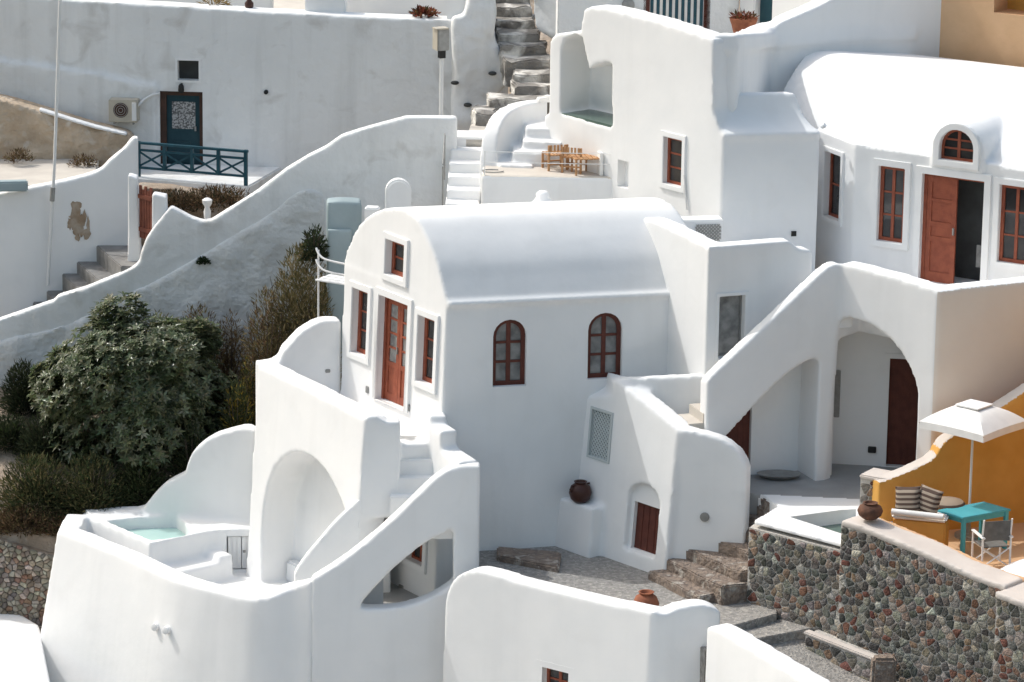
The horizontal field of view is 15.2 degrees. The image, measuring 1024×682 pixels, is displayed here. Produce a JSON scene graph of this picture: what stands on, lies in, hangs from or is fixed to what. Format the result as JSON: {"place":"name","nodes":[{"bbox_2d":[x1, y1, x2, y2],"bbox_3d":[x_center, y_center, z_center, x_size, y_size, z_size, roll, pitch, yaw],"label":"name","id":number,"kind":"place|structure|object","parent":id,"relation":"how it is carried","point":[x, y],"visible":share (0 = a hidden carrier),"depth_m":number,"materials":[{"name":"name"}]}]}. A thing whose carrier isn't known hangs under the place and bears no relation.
{"place":"outdoors","nodes":[
{"label":"outdoors","id":0,"kind":"place"},
{"bbox_2d":[0,0,739,552],"bbox_3d":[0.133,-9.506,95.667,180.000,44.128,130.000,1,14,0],"label":"ground","id":1,"kind":"structure","parent":0,"point":[42,540],"depth_m":79.82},
{"bbox_2d":[0,410,34,453],"bbox_3d":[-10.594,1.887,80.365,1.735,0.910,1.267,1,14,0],"label":"shrub","id":2,"kind":"object","parent":1,"relation":"on","point":[10,431],"visible":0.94,"depth_m":80.20,"materials":[{"name":"green plant"}]},
{"bbox_2d":[0,358,40,419],"bbox_3d":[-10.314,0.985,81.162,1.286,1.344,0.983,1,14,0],"label":"shrub","id":3,"kind":"object","parent":1,"relation":"on","point":[18,391],"visible":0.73,"depth_m":81.05,"materials":[{"name":"green plant"}]},
{"bbox_2d":[0,613,49,681],"bbox_3d":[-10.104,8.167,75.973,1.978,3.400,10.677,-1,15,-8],"label":"white roof","id":4,"kind":"structure","parent":1,"relation":"on","point":[22,657],"depth_m":76.76,"materials":[{"name":"paint"}]},
{"bbox_2d":[0,538,53,633],"bbox_3d":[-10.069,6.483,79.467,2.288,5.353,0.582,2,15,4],"label":"rubble wall","id":5,"kind":"structure","parent":1,"relation":"on","point":[25,572],"depth_m":78.80,"materials":[{"name":"stone"}]},
{"bbox_2d":[0,503,59,538],"bbox_3d":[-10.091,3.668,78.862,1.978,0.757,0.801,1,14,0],"label":"shrub","id":6,"kind":"object","parent":5,"relation":"on","point":[23,521],"visible":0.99,"depth_m":78.76,"materials":[{"name":"green plant"}]},
{"bbox_2d":[0,451,81,518],"bbox_3d":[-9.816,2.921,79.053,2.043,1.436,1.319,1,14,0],"label":"shrub","id":7,"kind":"object","parent":1,"relation":"on","point":[31,483],"visible":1,"depth_m":78.88,"materials":[{"name":"green plant"}]},
{"bbox_2d":[11,409,76,467],"bbox_3d":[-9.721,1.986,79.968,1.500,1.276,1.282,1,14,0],"label":"shrub","id":8,"kind":"object","parent":1,"relation":"on","point":[37,435],"visible":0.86,"depth_m":79.82,"materials":[{"name":"green plant"}]},
{"bbox_2d":[0,159,98,185],"bbox_3d":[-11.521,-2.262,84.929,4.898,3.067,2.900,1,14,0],"label":"flat roof","id":9,"kind":"structure","parent":1,"relation":"on","point":[36,171],"depth_m":84.72,"materials":[{"name":"concrete"}]},
{"bbox_2d":[0,94,133,167],"bbox_3d":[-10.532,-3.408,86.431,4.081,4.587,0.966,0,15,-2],"label":"earth bank","id":10,"kind":"structure","parent":1,"relation":"on","point":[27,124],"depth_m":85.74,"materials":[{"name":"soil"}]},
{"bbox_2d":[0,136,138,316],"bbox_3d":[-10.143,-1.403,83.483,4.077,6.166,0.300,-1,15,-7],"label":"stair side wall","id":11,"kind":"structure","parent":1,"relation":"on","point":[100,194],"depth_m":83.10,"materials":[{"name":"white paint"}]},
{"bbox_2d":[67,201,90,240],"bbox_3d":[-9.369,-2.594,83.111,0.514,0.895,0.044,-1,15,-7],"label":"peeled patch","id":12,"kind":"object","parent":11,"relation":"attached to","point":[76,222],"visible":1,"depth_m":83.10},
{"bbox_2d":[33,245,142,305],"bbox_3d":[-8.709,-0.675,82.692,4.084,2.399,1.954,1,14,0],"label":"grey stair","id":13,"kind":"object","parent":1,"relation":"on","point":[112,259],"visible":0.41,"depth_m":82.72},
{"bbox_2d":[46,0,61,285],"bbox_3d":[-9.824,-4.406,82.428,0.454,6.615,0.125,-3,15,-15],"label":"flag pole","id":14,"kind":"object","parent":13,"relation":"on","point":[52,194],"visible":1,"depth_m":82.50,"materials":[{"name":"white metal"}]},
{"bbox_2d":[51,450,131,518],"bbox_3d":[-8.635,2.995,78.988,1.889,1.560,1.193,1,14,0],"label":"shrub","id":15,"kind":"object","parent":1,"relation":"on","point":[90,494],"visible":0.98,"depth_m":78.88,"materials":[{"name":"green plant"}]},
{"bbox_2d":[128,173,141,260],"bbox_3d":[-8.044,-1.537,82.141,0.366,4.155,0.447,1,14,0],"label":"gate pier","id":16,"kind":"structure","parent":1,"relation":"on","point":[134,246],"depth_m":81.71,"materials":[{"name":"white paint"}]},
{"bbox_2d":[138,185,152,238],"bbox_3d":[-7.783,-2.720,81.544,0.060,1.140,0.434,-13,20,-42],"label":"garden gate","id":17,"kind":"structure","parent":16,"relation":"attached to","point":[145,211],"depth_m":81.53,"materials":[{"name":"red wood"}]},
{"bbox_2d":[27,291,246,473],"bbox_3d":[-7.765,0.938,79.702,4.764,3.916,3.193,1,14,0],"label":"bush","id":18,"kind":"object","parent":1,"relation":"on","point":[157,380],"visible":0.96,"depth_m":78.98,"materials":[{"name":"green plant"}]},
{"bbox_2d":[107,458,167,506],"bbox_3d":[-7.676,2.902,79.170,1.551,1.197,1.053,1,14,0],"label":"shrub","id":19,"kind":"object","parent":1,"relation":"on","point":[144,481],"visible":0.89,"depth_m":79.04,"materials":[{"name":"green plant"}]},
{"bbox_2d":[152,192,167,227],"bbox_3d":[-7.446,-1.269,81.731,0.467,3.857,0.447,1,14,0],"label":"gate pier","id":20,"kind":"structure","parent":1,"relation":"on","point":[159,204],"depth_m":81.18,"materials":[{"name":"white paint"}]},
{"bbox_2d":[40,424,311,681],"bbox_3d":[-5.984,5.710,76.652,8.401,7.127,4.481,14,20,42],"label":"pool terrace","id":21,"kind":"structure","parent":1,"relation":"on","point":[160,585],"depth_m":76.44,"materials":[{"name":"white paint"}]},
{"bbox_2d":[148,186,215,216],"bbox_3d":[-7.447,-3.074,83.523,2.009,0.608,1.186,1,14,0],"label":"weeds","id":22,"kind":"object","parent":1,"relation":"on","point":[171,197],"visible":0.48,"depth_m":83.39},
{"bbox_2d":[139,182,231,245],"bbox_3d":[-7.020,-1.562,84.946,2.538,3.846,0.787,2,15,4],"label":"soil bank","id":23,"kind":"structure","parent":1,"relation":"on","point":[158,186],"depth_m":84.33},
{"bbox_2d":[166,419,205,479],"bbox_3d":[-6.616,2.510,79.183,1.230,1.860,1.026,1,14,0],"label":"shrub","id":24,"kind":"object","parent":1,"relation":"on","point":[189,449],"visible":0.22,"depth_m":79.05,"materials":[{"name":"green plant"}]},
{"bbox_2d":[139,164,280,196],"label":"door landing","id":25,"kind":"object","parent":1,"relation":"on","point":[258,177],"depth_m":85.46,"materials":[{"name":"white paint"}]},
{"bbox_2d":[138,141,248,185],"bbox_3d":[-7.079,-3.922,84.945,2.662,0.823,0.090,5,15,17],"label":"railing","id":26,"kind":"object","parent":25,"relation":"on","point":[192,155],"visible":0.92,"depth_m":84.88,"materials":[{"name":"teal paint"}]},
{"bbox_2d":[175,183,252,211],"bbox_3d":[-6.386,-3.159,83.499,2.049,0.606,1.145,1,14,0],"label":"weeds","id":27,"kind":"object","parent":1,"relation":"on","point":[219,196],"visible":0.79,"depth_m":83.39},
{"bbox_2d":[0,0,451,170],"bbox_3d":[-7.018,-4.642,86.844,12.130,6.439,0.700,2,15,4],"label":"long wall","id":28,"kind":"structure","parent":1,"relation":"on","point":[324,78],"depth_m":86.18,"materials":[{"name":"white paint"}]},
{"bbox_2d":[109,92,159,124],"bbox_3d":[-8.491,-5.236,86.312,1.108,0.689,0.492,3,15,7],"label":"air conditioner","id":29,"kind":"object","parent":28,"relation":"attached to","point":[123,109],"visible":1,"depth_m":86.15,"materials":[{"name":"beige metal"}]},
{"bbox_2d":[167,95,199,164],"bbox_3d":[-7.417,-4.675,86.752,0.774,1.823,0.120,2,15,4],"label":"door leaf","id":30,"kind":"structure","parent":28,"relation":"in","point":[183,112],"depth_m":86.69,"materials":[{"name":"teal paint"}]},
{"bbox_2d":[0,115,456,386],"bbox_3d":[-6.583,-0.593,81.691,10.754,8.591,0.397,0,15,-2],"label":"stair parapet","id":31,"kind":"structure","parent":1,"relation":"on","point":[243,244],"depth_m":81.17,"materials":[{"name":"white paint"}]},
{"bbox_2d":[210,309,252,408],"bbox_3d":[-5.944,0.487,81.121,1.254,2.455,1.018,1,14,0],"label":"shrub","id":32,"kind":"object","parent":1,"relation":"on","point":[232,353],"visible":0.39,"depth_m":80.97,"materials":[{"name":"green plant"}]},
{"bbox_2d":[216,377,255,429],"bbox_3d":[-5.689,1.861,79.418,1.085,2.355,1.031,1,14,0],"label":"shrub","id":33,"kind":"object","parent":1,"relation":"on","point":[235,420],"visible":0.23,"depth_m":79.24,"materials":[{"name":"green plant"}]},
{"bbox_2d":[234,284,287,424],"bbox_3d":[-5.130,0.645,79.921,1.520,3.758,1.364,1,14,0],"label":"shrub","id":34,"kind":"object","parent":1,"relation":"on","point":[257,345],"visible":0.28,"depth_m":79.64,"materials":[{"name":"green plant"}]},
{"bbox_2d":[259,240,341,386],"bbox_3d":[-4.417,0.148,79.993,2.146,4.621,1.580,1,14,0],"label":"shrub","id":35,"kind":"object","parent":1,"relation":"on","point":[294,309],"visible":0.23,"depth_m":79.58,"materials":[{"name":"green plant"}]},
{"bbox_2d":[295,223,330,264],"bbox_3d":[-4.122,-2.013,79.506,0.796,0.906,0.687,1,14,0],"label":"shrub","id":36,"kind":"object","parent":1,"relation":"on","point":[315,240],"visible":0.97,"depth_m":79.42,"materials":[{"name":"green plant"}]},
{"bbox_2d":[315,247,344,316],"bbox_3d":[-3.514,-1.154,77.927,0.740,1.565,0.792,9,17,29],"label":"balcony railing","id":37,"kind":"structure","parent":1,"relation":"on","point":[335,278],"depth_m":77.73,"materials":[{"name":"metal"}]},
{"bbox_2d":[327,229,350,390],"bbox_3d":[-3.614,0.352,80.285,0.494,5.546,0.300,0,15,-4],"label":"wall","id":38,"kind":"structure","parent":1,"relation":"on","point":[339,241],"depth_m":79.63,"materials":[{"name":"blue paint"}]},
{"bbox_2d":[326,197,361,312],"bbox_3d":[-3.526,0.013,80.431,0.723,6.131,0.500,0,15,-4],"label":"garden block","id":39,"kind":"structure","parent":1,"relation":"on","point":[343,212],"depth_m":79.52,"materials":[{"name":"blue paint"}]},
{"bbox_2d":[247,316,476,603],"bbox_3d":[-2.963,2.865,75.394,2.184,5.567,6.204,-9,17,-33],"label":"terrace wall","id":40,"kind":"structure","parent":1,"relation":"on","point":[326,453],"depth_m":76.10,"materials":[{"name":"white paint"}]},
{"bbox_2d":[312,462,479,681],"bbox_3d":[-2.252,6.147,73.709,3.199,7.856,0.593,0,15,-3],"label":"stair wall","id":41,"kind":"structure","parent":1,"relation":"on","point":[355,638],"depth_m":73.23,"materials":[{"name":"white paint"}]},
{"bbox_2d":[385,178,410,208],"bbox_3d":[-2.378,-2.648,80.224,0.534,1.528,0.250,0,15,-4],"label":"rounded slab","id":42,"kind":"structure","parent":1,"relation":"on","point":[397,192],"depth_m":80.00,"materials":[{"name":"white paint"}]},
{"bbox_2d":[432,26,448,114],"bbox_3d":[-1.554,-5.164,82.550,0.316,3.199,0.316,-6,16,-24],"label":"lamp post","id":43,"kind":"object","parent":1,"relation":"on","point":[441,40],"visible":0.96,"depth_m":82.20,"materials":[{"name":"white metal"}]},
{"bbox_2d":[340,190,685,595],"bbox_3d":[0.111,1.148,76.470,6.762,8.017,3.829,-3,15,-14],"label":"vaulted house","id":44,"kind":"structure","parent":1,"relation":"on","point":[505,338],"depth_m":74.69,"materials":[{"name":"white paint"}]},
{"bbox_2d":[346,280,372,365],"bbox_3d":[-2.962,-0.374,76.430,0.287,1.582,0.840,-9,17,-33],"label":"window","id":45,"kind":"structure","parent":44,"relation":"in","point":[365,292],"depth_m":76.54,"materials":[{"name":"white paint"}]},
{"bbox_2d":[384,298,400,402],"bbox_3d":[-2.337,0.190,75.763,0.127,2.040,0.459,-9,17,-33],"label":"door leaf","id":46,"kind":"structure","parent":44,"relation":"in","point":[394,307],"depth_m":75.76,"materials":[{"name":"red paint"}]},
{"bbox_2d":[380,231,409,287],"bbox_3d":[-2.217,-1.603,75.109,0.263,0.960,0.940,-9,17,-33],"label":"window","id":47,"kind":"structure","parent":44,"relation":"in","point":[400,245],"depth_m":75.21,"materials":[{"name":"white paint"}]},
{"bbox_2d":[397,303,407,405],"bbox_3d":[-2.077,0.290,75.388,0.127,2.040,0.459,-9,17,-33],"label":"door leaf","id":48,"kind":"structure","parent":44,"relation":"in","point":[403,319],"depth_m":75.49,"materials":[{"name":"red paint"}]},
{"bbox_2d":[401,541,427,573],"bbox_3d":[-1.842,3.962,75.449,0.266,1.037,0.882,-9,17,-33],"label":"window","id":49,"kind":"structure","parent":44,"relation":"in","point":[420,554],"depth_m":75.41,"materials":[{"name":"white paint"}]},
{"bbox_2d":[411,307,439,394],"bbox_3d":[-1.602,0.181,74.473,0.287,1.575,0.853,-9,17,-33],"label":"window","id":50,"kind":"structure","parent":44,"relation":"in","point":[432,321],"depth_m":74.59,"materials":[{"name":"white paint"}]},
{"bbox_2d":[493,320,524,385],"bbox_3d":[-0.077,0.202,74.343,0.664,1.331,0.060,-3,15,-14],"label":"window","id":51,"kind":"structure","parent":44,"relation":"in","point":[509,336],"depth_m":74.35,"materials":[{"name":"red wood"}]},
{"bbox_2d":[587,313,620,377],"bbox_3d":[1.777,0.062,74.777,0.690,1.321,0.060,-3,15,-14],"label":"window","id":52,"kind":"structure","parent":44,"relation":"in","point":[604,331],"depth_m":74.79,"materials":[{"name":"red wood"}]},
{"bbox_2d":[481,151,611,203],"bbox_3d":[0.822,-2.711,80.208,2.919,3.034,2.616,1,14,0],"label":"deck","id":53,"kind":"structure","parent":1,"relation":"on","point":[511,185],"depth_m":78.78,"materials":[{"name":"white paint"}]},
{"bbox_2d":[442,130,483,204],"bbox_3d":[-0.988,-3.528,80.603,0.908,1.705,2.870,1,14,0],"label":"white stair","id":54,"kind":"object","parent":53,"relation":"on","point":[463,186],"visible":0.59,"depth_m":80.40,"materials":[{"name":"paint"}]},
{"bbox_2d":[480,100,560,203],"bbox_3d":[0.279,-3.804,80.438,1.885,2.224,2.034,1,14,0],"label":"pool stair","id":55,"kind":"object","parent":53,"relation":"on","point":[516,127],"visible":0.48,"depth_m":80.01,"materials":[{"name":"white paint"}]},
{"bbox_2d":[443,566,719,681],"bbox_3d":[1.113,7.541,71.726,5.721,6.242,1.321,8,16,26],"label":"foreground house","id":56,"kind":"structure","parent":1,"relation":"on","point":[502,625],"depth_m":71.09,"materials":[{"name":"white paint"}]},
{"bbox_2d":[537,659,573,681],"bbox_3d":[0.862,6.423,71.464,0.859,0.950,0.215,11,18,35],"label":"window","id":57,"kind":"structure","parent":56,"relation":"in","point":[552,675],"depth_m":71.45,"materials":[{"name":"white paint"}]},
{"bbox_2d":[545,5,826,272],"bbox_3d":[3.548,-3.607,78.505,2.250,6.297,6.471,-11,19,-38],"label":"tower house","id":58,"kind":"structure","parent":1,"relation":"on","point":[639,96],"depth_m":76.79,"materials":[{"name":"white paint"}]},
{"bbox_2d":[659,130,686,193],"bbox_3d":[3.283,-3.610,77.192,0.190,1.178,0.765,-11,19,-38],"label":"window","id":59,"kind":"structure","parent":58,"relation":"in","point":[677,143],"depth_m":77.28,"materials":[{"name":"white paint"}]},
{"bbox_2d":[728,8,759,32],"bbox_3d":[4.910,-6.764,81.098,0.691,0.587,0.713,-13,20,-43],"label":"planter","id":60,"kind":"object","parent":58,"relation":"on","point":[740,21],"visible":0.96,"depth_m":80.91,"materials":[{"name":"ceramic"}]},
{"bbox_2d":[705,623,829,681],"bbox_3d":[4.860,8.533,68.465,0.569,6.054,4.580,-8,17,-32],"label":"foreground wall","id":61,"kind":"structure","parent":1,"relation":"on","point":[736,654],"depth_m":68.67,"materials":[{"name":"white paint"}]},
{"bbox_2d":[713,0,940,111],"bbox_3d":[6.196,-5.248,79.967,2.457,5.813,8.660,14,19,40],"label":"retaining wall","id":62,"kind":"structure","parent":1,"relation":"on","point":[769,56],"depth_m":80.21,"materials":[{"name":"white paint"}]},
{"bbox_2d":[783,50,1023,284],"bbox_3d":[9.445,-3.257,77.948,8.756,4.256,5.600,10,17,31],"label":"terrace house","id":63,"kind":"structure","parent":1,"relation":"on","point":[921,168],"depth_m":76.25,"materials":[{"name":"white paint"}]},
{"bbox_2d":[820,145,844,226],"bbox_3d":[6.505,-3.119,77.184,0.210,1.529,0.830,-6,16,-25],"label":"window","id":64,"kind":"structure","parent":63,"relation":"in","point":[837,158],"depth_m":77.31,"materials":[{"name":"white paint"}]},
{"bbox_2d":[870,158,911,250],"bbox_3d":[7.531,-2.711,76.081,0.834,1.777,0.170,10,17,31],"label":"window","id":65,"kind":"structure","parent":63,"relation":"in","point":[895,184],"depth_m":76.10,"materials":[{"name":"white paint"}]},
{"bbox_2d":[924,175,958,283],"bbox_3d":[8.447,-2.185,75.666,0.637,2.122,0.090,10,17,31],"label":"door leaf","id":66,"kind":"structure","parent":63,"relation":"in","point":[942,195],"depth_m":75.67,"materials":[{"name":"red paint"}]},
{"bbox_2d":[933,123,979,170],"bbox_3d":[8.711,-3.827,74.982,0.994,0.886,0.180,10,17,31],"label":"window","id":67,"kind":"structure","parent":63,"relation":"in","point":[960,143],"depth_m":75.01,"materials":[{"name":"white paint"}]},
{"bbox_2d":[990,177,1023,271],"bbox_3d":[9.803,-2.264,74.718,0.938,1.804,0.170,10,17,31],"label":"window","id":68,"kind":"structure","parent":63,"relation":"in","point":[1011,245],"depth_m":74.82,"materials":[{"name":"white paint"}]},
{"bbox_2d":[939,0,1023,66],"bbox_3d":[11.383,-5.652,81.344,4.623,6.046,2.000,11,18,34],"label":"ochre house","id":69,"kind":"structure","parent":1,"relation":"on","point":[988,31],"depth_m":80.96,"materials":[{"name":"orange paint"}]},
{"bbox_2d":[274,0,507,93],"bbox_3d":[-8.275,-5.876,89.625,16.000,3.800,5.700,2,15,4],"label":"terrace paving","id":70,"kind":"structure","parent":0,"point":[290,4],"depth_m":90.07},
{"bbox_2d":[147,0,446,15],"bbox_3d":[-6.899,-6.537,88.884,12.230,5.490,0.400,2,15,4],"label":"terrace back wall","id":71,"kind":"structure","parent":70,"relation":"on","point":[386,6],"depth_m":88.10,"materials":[{"name":"white paint"}]},
{"bbox_2d":[305,0,347,12],"bbox_3d":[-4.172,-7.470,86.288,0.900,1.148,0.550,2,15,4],"label":"block","id":72,"kind":"structure","parent":70,"relation":"on","point":[338,6],"depth_m":86.00,"materials":[{"name":"white paint"}]},
{"bbox_2d":[451,0,504,129],"bbox_3d":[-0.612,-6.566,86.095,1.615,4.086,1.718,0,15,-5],"label":"rough wall","id":73,"kind":"structure","parent":70,"relation":"on","point":[475,54],"depth_m":85.33,"materials":[{"name":"white paint"}]},
{"bbox_2d":[470,0,549,125],"bbox_3d":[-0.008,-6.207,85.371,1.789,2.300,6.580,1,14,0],"label":"old stone stair","id":74,"kind":"object","parent":70,"relation":"on","point":[524,58],"visible":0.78,"depth_m":84.86,"materials":[{"name":"stone"}]},
{"bbox_2d":[383,582,418,603],"bbox_3d":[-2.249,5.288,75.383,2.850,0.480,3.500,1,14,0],"label":"passage floor","id":75,"kind":"structure","parent":0,"point":[396,593],"depth_m":75.52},
{"bbox_2d":[294,435,452,581],"bbox_3d":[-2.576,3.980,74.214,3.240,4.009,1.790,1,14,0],"label":"white steps","id":76,"kind":"structure","parent":75,"relation":"on","point":[338,538],"depth_m":73.92,"materials":[{"name":"paint"}]},
{"bbox_2d":[479,546,776,629],"bbox_3d":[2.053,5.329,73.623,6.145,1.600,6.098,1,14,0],"label":"yard paving","id":77,"kind":"structure","parent":0,"point":[602,575],"depth_m":73.34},
{"bbox_2d":[497,547,560,572],"bbox_3d":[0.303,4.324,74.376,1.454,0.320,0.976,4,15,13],"label":"stone plinth","id":78,"kind":"structure","parent":77,"relation":"on","point":[543,560],"depth_m":74.28,"materials":[{"name":"stone"}]},
{"bbox_2d":[555,373,750,571],"bbox_3d":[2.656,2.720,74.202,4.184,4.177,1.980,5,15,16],"label":"landing wall","id":79,"kind":"structure","parent":77,"relation":"on","point":[662,476],"depth_m":73.86,"materials":[{"name":"white paint"}]},
{"bbox_2d":[569,479,591,503],"bbox_3d":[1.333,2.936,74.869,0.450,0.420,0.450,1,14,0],"label":"jar","id":80,"kind":"object","parent":79,"relation":"on","point":[580,491],"visible":1,"depth_m":74.72,"materials":[{"name":"ceramic"}]},
{"bbox_2d":[586,406,613,463],"bbox_3d":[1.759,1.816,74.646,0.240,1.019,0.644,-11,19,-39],"label":"lattice window","id":81,"kind":"structure","parent":79,"relation":"in","point":[602,426],"depth_m":74.66,"materials":[{"name":"grey"}]},
{"bbox_2d":[634,502,659,553],"bbox_3d":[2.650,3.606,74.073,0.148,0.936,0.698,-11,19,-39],"label":"cellar door","id":82,"kind":"structure","parent":79,"relation":"in","point":[647,521],"depth_m":74.08,"materials":[{"name":"red wood"}]},
{"bbox_2d":[648,498,769,605],"bbox_3d":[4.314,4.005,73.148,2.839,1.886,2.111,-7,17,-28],"label":"stone steps","id":83,"kind":"structure","parent":77,"relation":"on","point":[720,577],"depth_m":72.71,"materials":[{"name":"stone"}]},
{"bbox_2d":[644,217,811,474],"bbox_3d":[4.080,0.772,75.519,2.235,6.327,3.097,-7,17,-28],"label":"stair house","id":84,"kind":"structure","parent":77,"relation":"on","point":[725,298],"depth_m":74.01,"materials":[{"name":"white paint"}]},
{"bbox_2d":[681,215,722,241],"bbox_3d":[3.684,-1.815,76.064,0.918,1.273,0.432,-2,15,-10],"label":"vent block","id":85,"kind":"structure","parent":84,"relation":"on","point":[710,227],"depth_m":75.80,"materials":[{"name":"white paint"}]},
{"bbox_2d":[714,291,748,361],"bbox_3d":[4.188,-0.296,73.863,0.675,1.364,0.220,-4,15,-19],"label":"window frame","id":86,"kind":"structure","parent":84,"relation":"in","point":[727,304],"depth_m":73.90,"materials":[{"name":"white paint"}]},
{"bbox_2d":[726,410,749,458],"bbox_3d":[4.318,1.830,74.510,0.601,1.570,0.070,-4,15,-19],"label":"plank door","id":87,"kind":"structure","parent":84,"relation":"in","point":[739,434],"depth_m":74.51,"materials":[{"name":"red wood"}]},
{"bbox_2d":[746,524,840,636],"bbox_3d":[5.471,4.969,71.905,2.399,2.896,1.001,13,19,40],"label":"stone wall","id":88,"kind":"structure","parent":77,"relation":"on","point":[793,578],"depth_m":71.31,"materials":[{"name":"stone"}]},
{"bbox_2d":[700,619,812,681],"bbox_3d":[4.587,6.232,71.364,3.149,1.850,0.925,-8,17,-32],"label":"path","id":89,"kind":"structure","parent":0,"point":[780,631],"depth_m":71.00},
{"bbox_2d":[771,639,898,681],"bbox_3d":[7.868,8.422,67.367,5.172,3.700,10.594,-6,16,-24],"label":"path","id":90,"kind":"structure","parent":0,"point":[797,651],"depth_m":70.44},
{"bbox_2d":[804,630,877,680],"bbox_3d":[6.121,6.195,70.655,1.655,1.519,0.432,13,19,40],"label":"stone ledge","id":91,"kind":"object","parent":90,"relation":"on","point":[855,660],"visible":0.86,"depth_m":70.39,"materials":[{"name":"stone"}]},
{"bbox_2d":[870,653,895,681],"bbox_3d":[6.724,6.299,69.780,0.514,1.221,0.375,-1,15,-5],"label":"rock block","id":92,"kind":"object","parent":90,"relation":"on","point":[883,668],"visible":1,"depth_m":69.54,"materials":[{"name":"grey stone"}]},
{"bbox_2d":[992,582,1023,681],"bbox_3d":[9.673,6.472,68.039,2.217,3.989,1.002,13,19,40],"label":"terrace parapet","id":93,"kind":"structure","parent":90,"relation":"on","point":[1008,664],"depth_m":67.89,"materials":[{"name":"stone"}]},
{"bbox_2d":[948,523,1023,568],"bbox_3d":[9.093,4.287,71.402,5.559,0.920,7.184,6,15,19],"label":"terrace floor","id":94,"kind":"structure","parent":0,"point":[1017,551],"depth_m":71.23,"materials":[{"name":"beige paint"}]},
{"bbox_2d":[749,332,917,546],"bbox_3d":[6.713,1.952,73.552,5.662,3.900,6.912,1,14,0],"label":"courtyard","id":95,"kind":"structure","parent":94,"relation":"on","point":[875,420],"depth_m":74.99,"materials":[{"name":"white paint"}]},
{"bbox_2d":[678,261,1023,480],"bbox_3d":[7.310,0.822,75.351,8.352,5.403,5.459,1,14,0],"label":"arched balcony","id":96,"kind":"structure","parent":95,"relation":"on","point":[955,343],"depth_m":73.09,"materials":[{"name":"white paint"}]},
{"bbox_2d":[886,358,917,464],"bbox_3d":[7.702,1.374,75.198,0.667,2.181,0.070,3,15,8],"label":"plank door","id":97,"kind":"structure","parent":95,"relation":"in","point":[903,389],"depth_m":75.19,"materials":[{"name":"red wood"}]},
{"bbox_2d":[893,518,948,545],"bbox_3d":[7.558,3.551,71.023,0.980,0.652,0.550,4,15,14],"label":"bench","id":98,"kind":"object","parent":94,"relation":"on","point":[938,531],"visible":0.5,"depth_m":70.70,"materials":[{"name":"paint"}]},
{"bbox_2d":[892,511,948,522],"bbox_3d":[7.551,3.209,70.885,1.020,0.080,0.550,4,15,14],"label":"bench mattress","id":99,"kind":"object","parent":98,"relation":"on","point":[946,516],"visible":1,"depth_m":70.67,"materials":[{"name":"white fabric"}]},
{"bbox_2d":[895,486,920,510],"bbox_3d":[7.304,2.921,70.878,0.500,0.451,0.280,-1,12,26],"label":"cushion","id":100,"kind":"object","parent":99,"relation":"on","point":[907,498],"visible":1,"depth_m":70.79,"materials":[{"name":"multicoloured fabric"}]},
{"bbox_2d":[920,484,943,512],"bbox_3d":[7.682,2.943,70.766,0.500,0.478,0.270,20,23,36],"label":"cushion","id":101,"kind":"object","parent":99,"relation":"on","point":[930,499],"visible":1,"depth_m":70.66,"materials":[{"name":"multicoloured fabric"}]},
{"bbox_2d":[837,515,1023,681],"bbox_3d":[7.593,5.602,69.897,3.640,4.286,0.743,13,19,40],"label":"terrace parapet","id":102,"kind":"structure","parent":94,"relation":"on","point":[919,607],"depth_m":69.49,"materials":[{"name":"stone"}]},
{"bbox_2d":[859,383,1023,529],"bbox_3d":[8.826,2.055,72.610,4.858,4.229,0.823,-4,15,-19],"label":"ochre wall","id":103,"kind":"structure","parent":94,"relation":"on","point":[943,464],"depth_m":72.17,"materials":[{"name":"paint"}]},
{"bbox_2d":[919,399,1023,540],"bbox_3d":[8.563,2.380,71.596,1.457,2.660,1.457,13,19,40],"label":"parasol","id":104,"kind":"object","parent":94,"relation":"on","point":[973,420],"visible":0.97,"depth_m":71.02,"materials":[{"name":"fabric"}]},
{"bbox_2d":[937,502,1010,552],"bbox_3d":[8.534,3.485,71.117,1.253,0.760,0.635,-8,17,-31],"label":"table","id":105,"kind":"object","parent":94,"relation":"on","point":[980,512],"visible":0.81,"depth_m":70.90,"materials":[{"name":"teal paint"}]},
{"bbox_2d":[971,518,1013,564],"bbox_3d":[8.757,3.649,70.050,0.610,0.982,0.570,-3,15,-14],"label":"folding chair","id":106,"kind":"object","parent":94,"relation":"on","point":[995,534],"visible":0.96,"depth_m":69.85,"materials":[{"name":"fabric"}]},
{"bbox_3d":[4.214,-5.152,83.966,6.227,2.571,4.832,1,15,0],"label":"alley paving","id":107,"kind":"structure","parent":0,"visible":0},
{"bbox_2d":[534,0,555,38],"bbox_3d":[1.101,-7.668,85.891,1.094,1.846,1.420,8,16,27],"label":"white plastered wall pillar","id":108,"kind":"object","parent":107,"relation":"on","point":[545,14],"visible":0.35,"depth_m":85.50,"materials":[{"name":"white paint"}]},
{"bbox_2d":[556,0,738,33],"bbox_3d":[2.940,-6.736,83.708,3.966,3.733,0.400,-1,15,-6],"label":"alley wall","id":109,"kind":"structure","parent":107,"relation":"on","point":[569,15],"depth_m":83.32,"materials":[{"name":"white paint"}]},
{"bbox_2d":[644,0,710,28],"bbox_3d":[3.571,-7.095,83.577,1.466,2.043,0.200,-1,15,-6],"label":"picket gate","id":110,"kind":"structure","parent":109,"relation":"attached to","point":[649,6],"depth_m":83.49,"materials":[{"name":"teal paint"}]},
{"bbox_2d":[653,0,699,25],"bbox_3d":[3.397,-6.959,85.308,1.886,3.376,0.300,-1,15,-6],"label":"alley back wall","id":111,"kind":"structure","parent":107,"relation":"on","point":[679,10],"depth_m":85.08,"materials":[{"name":"white paint"}]},
{"bbox_2d":[740,0,811,23],"bbox_3d":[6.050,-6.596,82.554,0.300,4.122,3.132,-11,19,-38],"label":"alley house wall","id":112,"kind":"structure","parent":107,"relation":"on","point":[779,7],"depth_m":82.65,"materials":[{"name":"white paint"}]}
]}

